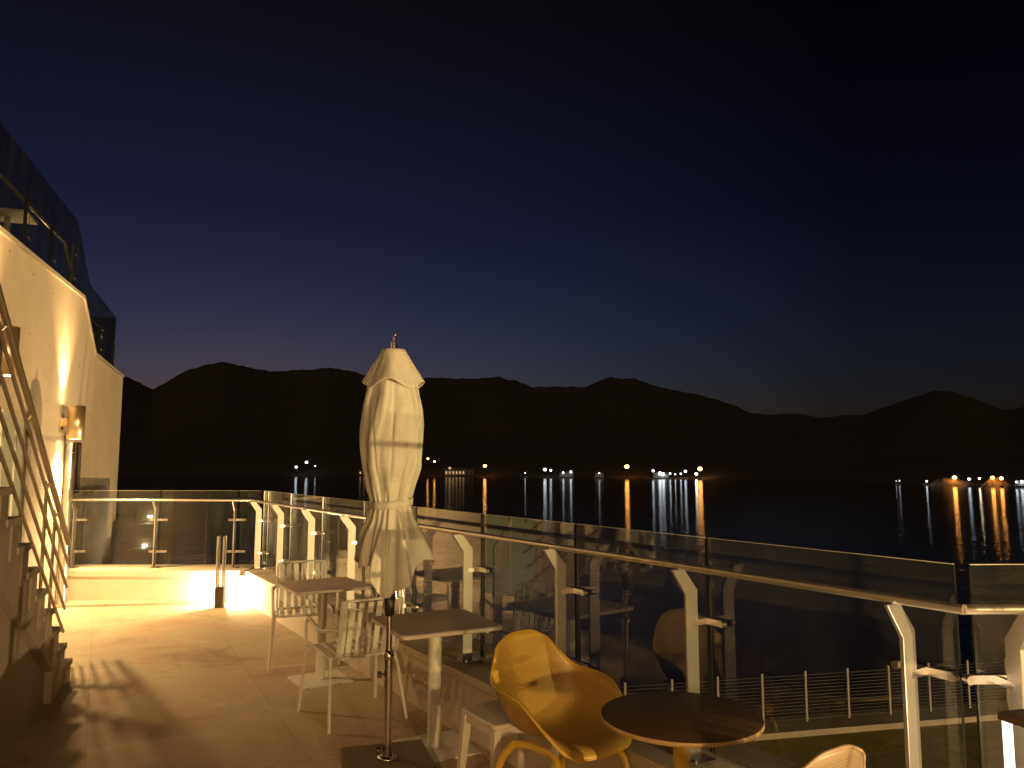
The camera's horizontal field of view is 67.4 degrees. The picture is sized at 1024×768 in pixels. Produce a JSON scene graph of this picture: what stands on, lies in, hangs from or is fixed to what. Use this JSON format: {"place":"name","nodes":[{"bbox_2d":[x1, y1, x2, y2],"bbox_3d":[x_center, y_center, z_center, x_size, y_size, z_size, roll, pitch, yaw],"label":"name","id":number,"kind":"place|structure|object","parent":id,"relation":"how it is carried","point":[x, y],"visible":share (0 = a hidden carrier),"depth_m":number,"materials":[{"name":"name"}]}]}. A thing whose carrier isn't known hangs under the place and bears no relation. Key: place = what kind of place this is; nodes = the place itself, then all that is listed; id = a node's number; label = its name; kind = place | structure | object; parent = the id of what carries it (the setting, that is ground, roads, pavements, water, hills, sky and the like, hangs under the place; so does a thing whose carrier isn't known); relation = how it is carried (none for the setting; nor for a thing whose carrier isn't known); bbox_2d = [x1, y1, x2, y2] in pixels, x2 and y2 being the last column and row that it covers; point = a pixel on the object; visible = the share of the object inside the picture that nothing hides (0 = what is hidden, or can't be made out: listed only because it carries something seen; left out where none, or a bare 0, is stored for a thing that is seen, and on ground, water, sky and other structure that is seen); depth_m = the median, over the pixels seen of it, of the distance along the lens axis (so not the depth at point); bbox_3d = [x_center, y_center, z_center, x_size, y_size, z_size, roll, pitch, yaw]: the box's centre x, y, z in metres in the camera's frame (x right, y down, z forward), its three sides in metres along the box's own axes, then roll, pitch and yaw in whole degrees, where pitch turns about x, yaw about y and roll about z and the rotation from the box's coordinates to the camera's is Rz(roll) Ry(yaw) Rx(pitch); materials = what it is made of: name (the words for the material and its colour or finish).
{"place":"outdoors","nodes":[
{"label":"outdoors","id":0,"kind":"place"},
{"bbox_2d":[0,207,37,232],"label":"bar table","id":1,"kind":"object","parent":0,"point":[8,216],"visible":0.44,"depth_m":9.06,"materials":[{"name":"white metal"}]},
{"bbox_2d":[125,496,173,563],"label":"garden steps","id":2,"kind":"structure","parent":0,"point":[142,539],"depth_m":13.17,"materials":[{"name":"concrete"}]},
{"bbox_2d":[0,603,515,767],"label":"terrace floor","id":3,"kind":"structure","parent":0,"point":[178,686],"depth_m":5.49,"materials":[{"name":"beige tile"}]},
{"bbox_2d":[0,454,72,757],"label":"staircase","id":4,"kind":"structure","parent":3,"relation":"on","point":[35,664],"depth_m":4.74,"materials":[{"name":"concrete"}]},
{"bbox_2d":[0,284,70,632],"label":"stair railing","id":5,"kind":"object","parent":4,"relation":"on","point":[6,327],"visible":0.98,"depth_m":5.16,"materials":[{"name":"metal"}]},
{"bbox_2d":[56,601,213,607],"bbox_3d":[-4.570,2.671,9.320,2.040,0.026,0.336,0,-6,0],"label":"floor screed","id":6,"kind":"object","parent":3,"relation":"on","point":[98,603],"visible":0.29,"depth_m":9.35,"materials":[{"name":"concrete"}]},
{"bbox_2d":[66,564,253,602],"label":"parapet wall","id":7,"kind":"structure","parent":3,"relation":"on","point":[138,582],"depth_m":9.51,"materials":[{"name":"paint"}]},
{"bbox_2d":[68,491,261,567],"bbox_3d":[-4.476,1.854,9.804,2.454,0.972,0.237,0,-6,0],"label":"glass railing","id":8,"kind":"object","parent":7,"relation":"on","point":[74,520],"visible":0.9,"depth_m":9.78,"materials":[{"name":"grey"}]},
{"bbox_2d":[214,536,227,607],"bbox_3d":[-3.501,2.255,9.240,0.104,0.840,0.114,1,-6,-6],"label":"bollard lamp","id":9,"kind":"object","parent":3,"relation":"on","point":[219,596],"visible":1,"depth_m":9.20,"materials":[{"name":"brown metal"}]},
{"bbox_2d":[237,572,245,602],"bbox_3d":[-3.342,2.516,9.474,0.101,0.370,0.036,0,-6,0],"label":"drain pipe","id":10,"kind":"object","parent":3,"relation":"on","point":[242,575],"visible":1,"depth_m":9.47,"materials":[{"name":"white metal"}]},
{"bbox_2d":[267,559,339,669],"bbox_3d":[-1.837,2.008,6.781,0.593,0.824,0.582,2,-6,-17],"label":"slat chair","id":11,"kind":"object","parent":3,"relation":"on","point":[296,608],"visible":0.72,"depth_m":6.93,"materials":[{"name":"white metal"}]},
{"bbox_2d":[275,577,370,689],"bbox_3d":[-1.520,1.976,6.128,0.608,0.746,0.608,4,-7,-32],"label":"square table","id":12,"kind":"object","parent":3,"relation":"on","point":[321,588],"visible":0.94,"depth_m":6.08,"materials":[{"name":"white metal"}]},
{"bbox_2d":[297,595,407,733],"bbox_3d":[-1.086,1.852,5.285,0.593,0.824,0.582,4,-7,-33],"label":"slat chair","id":13,"kind":"object","parent":3,"relation":"on","point":[341,642],"visible":0.88,"depth_m":5.12,"materials":[{"name":"white metal"}]},
{"bbox_2d":[340,333,436,767],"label":"closed umbrella","id":14,"kind":"object","parent":3,"relation":"on","point":[393,550],"visible":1,"depth_m":4.34,"materials":[{"name":"beige fabric"}]},
{"bbox_2d":[371,609,502,762],"bbox_3d":[-0.470,1.823,4.665,0.640,0.746,0.640,3,-7,-27],"label":"square table","id":15,"kind":"object","parent":3,"relation":"on","point":[434,627],"visible":0.81,"depth_m":4.63,"materials":[{"name":"beige"}]},
{"bbox_2d":[457,700,558,767],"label":"white stool","id":16,"kind":"object","parent":3,"relation":"on","point":[493,721],"visible":0.52,"depth_m":3.86,"materials":[{"name":"plastic"}]},
{"bbox_2d":[246,567,797,767],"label":"parapet wall","id":17,"kind":"structure","parent":3,"relation":"on","point":[463,685],"depth_m":5.09,"materials":[{"name":"paint"}]},
{"bbox_2d":[250,491,966,767],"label":"glass railing","id":18,"kind":"object","parent":17,"relation":"on","point":[307,527],"visible":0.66,"depth_m":4.28,"materials":[{"name":"grey"}]},
{"bbox_2d":[490,629,631,767],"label":"shell armchair","id":19,"kind":"object","parent":3,"relation":"on","point":[549,690],"visible":0.93,"depth_m":3.73,"materials":[{"name":"yellow plastic"}]},
{"bbox_2d":[600,691,764,767],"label":"round table","id":20,"kind":"object","parent":3,"relation":"on","point":[681,723],"visible":1,"depth_m":2.93,"materials":[{"name":"brown wood"}]},
{"bbox_2d":[792,744,865,767],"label":"shell armchair","id":21,"kind":"object","parent":3,"relation":"on","point":[847,756],"visible":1,"depth_m":2.32,"materials":[{"name":"plastic"}]},
{"bbox_2d":[997,709,1023,767],"bbox_3d":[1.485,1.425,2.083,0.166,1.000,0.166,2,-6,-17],"label":"table","id":22,"kind":"object","parent":3,"relation":"on","point":[1009,718],"visible":1,"depth_m":2.16,"materials":[{"name":"brown metal"}]},
{"bbox_3d":[2.351,1.776,2.510,1.940,0.390,0.599,0,-6,0],"label":"parapet wall","id":23,"kind":"object","parent":3,"relation":"on","visible":0},
{"bbox_2d":[962,564,1023,767],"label":"glass railing","id":24,"kind":"object","parent":23,"relation":"on","point":[1012,680],"visible":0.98,"depth_m":2.45,"materials":[{"name":"grey"}]},
{"bbox_2d":[0,0,1023,416],"label":"sky","id":25,"kind":"structure","parent":0,"point":[815,208],"materials":[{"name":"blue"}]},
{"bbox_2d":[113,475,1023,719],"bbox_3d":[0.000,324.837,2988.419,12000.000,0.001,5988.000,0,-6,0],"label":"water","id":26,"kind":"structure","parent":0,"point":[631,625],"depth_m":92.15,"materials":[{"name":"black liquid"}]},
{"bbox_2d":[558,471,574,477],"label":"work raft","id":27,"kind":"object","parent":26,"relation":"on","point":[566,474],"visible":0.99,"depth_m":678.04,"materials":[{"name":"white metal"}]},
{"bbox_2d":[594,472,603,477],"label":"work raft","id":28,"kind":"object","parent":26,"relation":"on","point":[598,474],"visible":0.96,"depth_m":664.29,"materials":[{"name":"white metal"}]},
{"bbox_2d":[645,470,687,478],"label":"work raft","id":29,"kind":"object","parent":26,"relation":"on","point":[659,475],"visible":0.99,"depth_m":637.36,"materials":[{"name":"white metal"}]},
{"bbox_2d":[1008,480,1023,487],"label":"work raft","id":30,"kind":"object","parent":26,"relation":"on","point":[1019,483],"visible":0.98,"depth_m":391.75,"materials":[{"name":"white metal"}]},
{"bbox_2d":[118,362,1023,485],"bbox_3d":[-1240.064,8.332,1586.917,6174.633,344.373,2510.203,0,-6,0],"label":"hills","id":31,"kind":"structure","parent":0,"point":[221,418],"depth_m":933.94,"materials":[{"name":"black"}]},
{"bbox_2d":[358,469,363,474],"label":"shore house","id":32,"kind":"structure","parent":31,"relation":"on","point":[360,471],"depth_m":783.57,"materials":[{"name":"brown"}]},
{"bbox_2d":[444,468,465,475],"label":"shore house","id":33,"kind":"structure","parent":31,"relation":"on","point":[454,471],"depth_m":744.60,"materials":[{"name":"white metal"}]},
{"bbox_2d":[464,469,473,475],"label":"shore house","id":34,"kind":"structure","parent":31,"relation":"on","point":[468,471],"depth_m":738.91,"materials":[{"name":"brown"}]},
{"bbox_2d":[743,720,1004,767],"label":"lawn","id":35,"kind":"structure","parent":0,"point":[941,746],"depth_m":15.66,"materials":[{"name":"green plant"}]},
{"bbox_2d":[0,225,123,607],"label":"hotel building","id":36,"kind":"structure","parent":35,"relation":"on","point":[65,363],"depth_m":9.10,"materials":[{"name":"paint"}]},
{"bbox_2d":[1,326,20,376],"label":"wall sconce","id":37,"kind":"object","parent":36,"relation":"attached to","point":[4,366],"depth_m":6.22,"materials":[{"name":"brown metal"}]},
{"bbox_2d":[0,410,31,542],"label":"door","id":38,"kind":"structure","parent":36,"relation":"in","point":[12,508],"depth_m":7.18,"materials":[{"name":"white metal"}]},
{"bbox_2d":[0,172,115,364],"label":"glass railing","id":39,"kind":"object","parent":36,"relation":"on","point":[27,204],"visible":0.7,"depth_m":9.10,"materials":[{"name":"grey paint"}]},
{"bbox_2d":[56,443,75,604],"bbox_3d":[-5.425,1.702,9.339,0.116,1.960,0.116,0,-6,0],"label":"downpipe","id":40,"kind":"object","parent":36,"relation":"attached to","point":[70,451],"visible":0.79,"depth_m":9.33,"materials":[{"name":"metal"}]},
{"bbox_2d":[59,405,85,439],"bbox_3d":[-5.265,0.462,9.206,0.259,0.400,0.190,2,-6,-20],"label":"wall sconce","id":41,"kind":"object","parent":36,"relation":"attached to","point":[73,422],"depth_m":9.14,"materials":[{"name":"brown metal"}]},
{"bbox_2d":[72,442,81,493],"bbox_3d":[-5.753,1.109,10.158,0.030,0.670,0.380,2,-6,-20],"label":"window","id":42,"kind":"structure","parent":36,"relation":"in","point":[78,446],"depth_m":10.21,"materials":[{"name":"black glass"}]},
{"bbox_2d":[752,701,1008,740],"bbox_3d":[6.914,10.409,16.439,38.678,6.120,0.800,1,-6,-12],"label":"garden kerb","id":43,"kind":"structure","parent":35,"relation":"on","point":[828,724],"depth_m":16.83,"materials":[{"name":"beige concrete"}]},
{"bbox_2d":[621,658,1008,721],"bbox_3d":[1.991,6.740,15.872,28.700,1.060,0.064,1,-6,-12],"label":"fence","id":44,"kind":"object","parent":43,"relation":"on","point":[847,675],"visible":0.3,"depth_m":17.06,"materials":[{"name":"grey metal"}]},
{"bbox_2d":[929,478,971,484],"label":"terrain","id":45,"kind":"structure","parent":0,"point":[948,481],"depth_m":433.05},
{"bbox_2d":[981,477,1009,485],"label":"terrain","id":46,"kind":"structure","parent":0,"point":[996,481],"depth_m":414.15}
]}

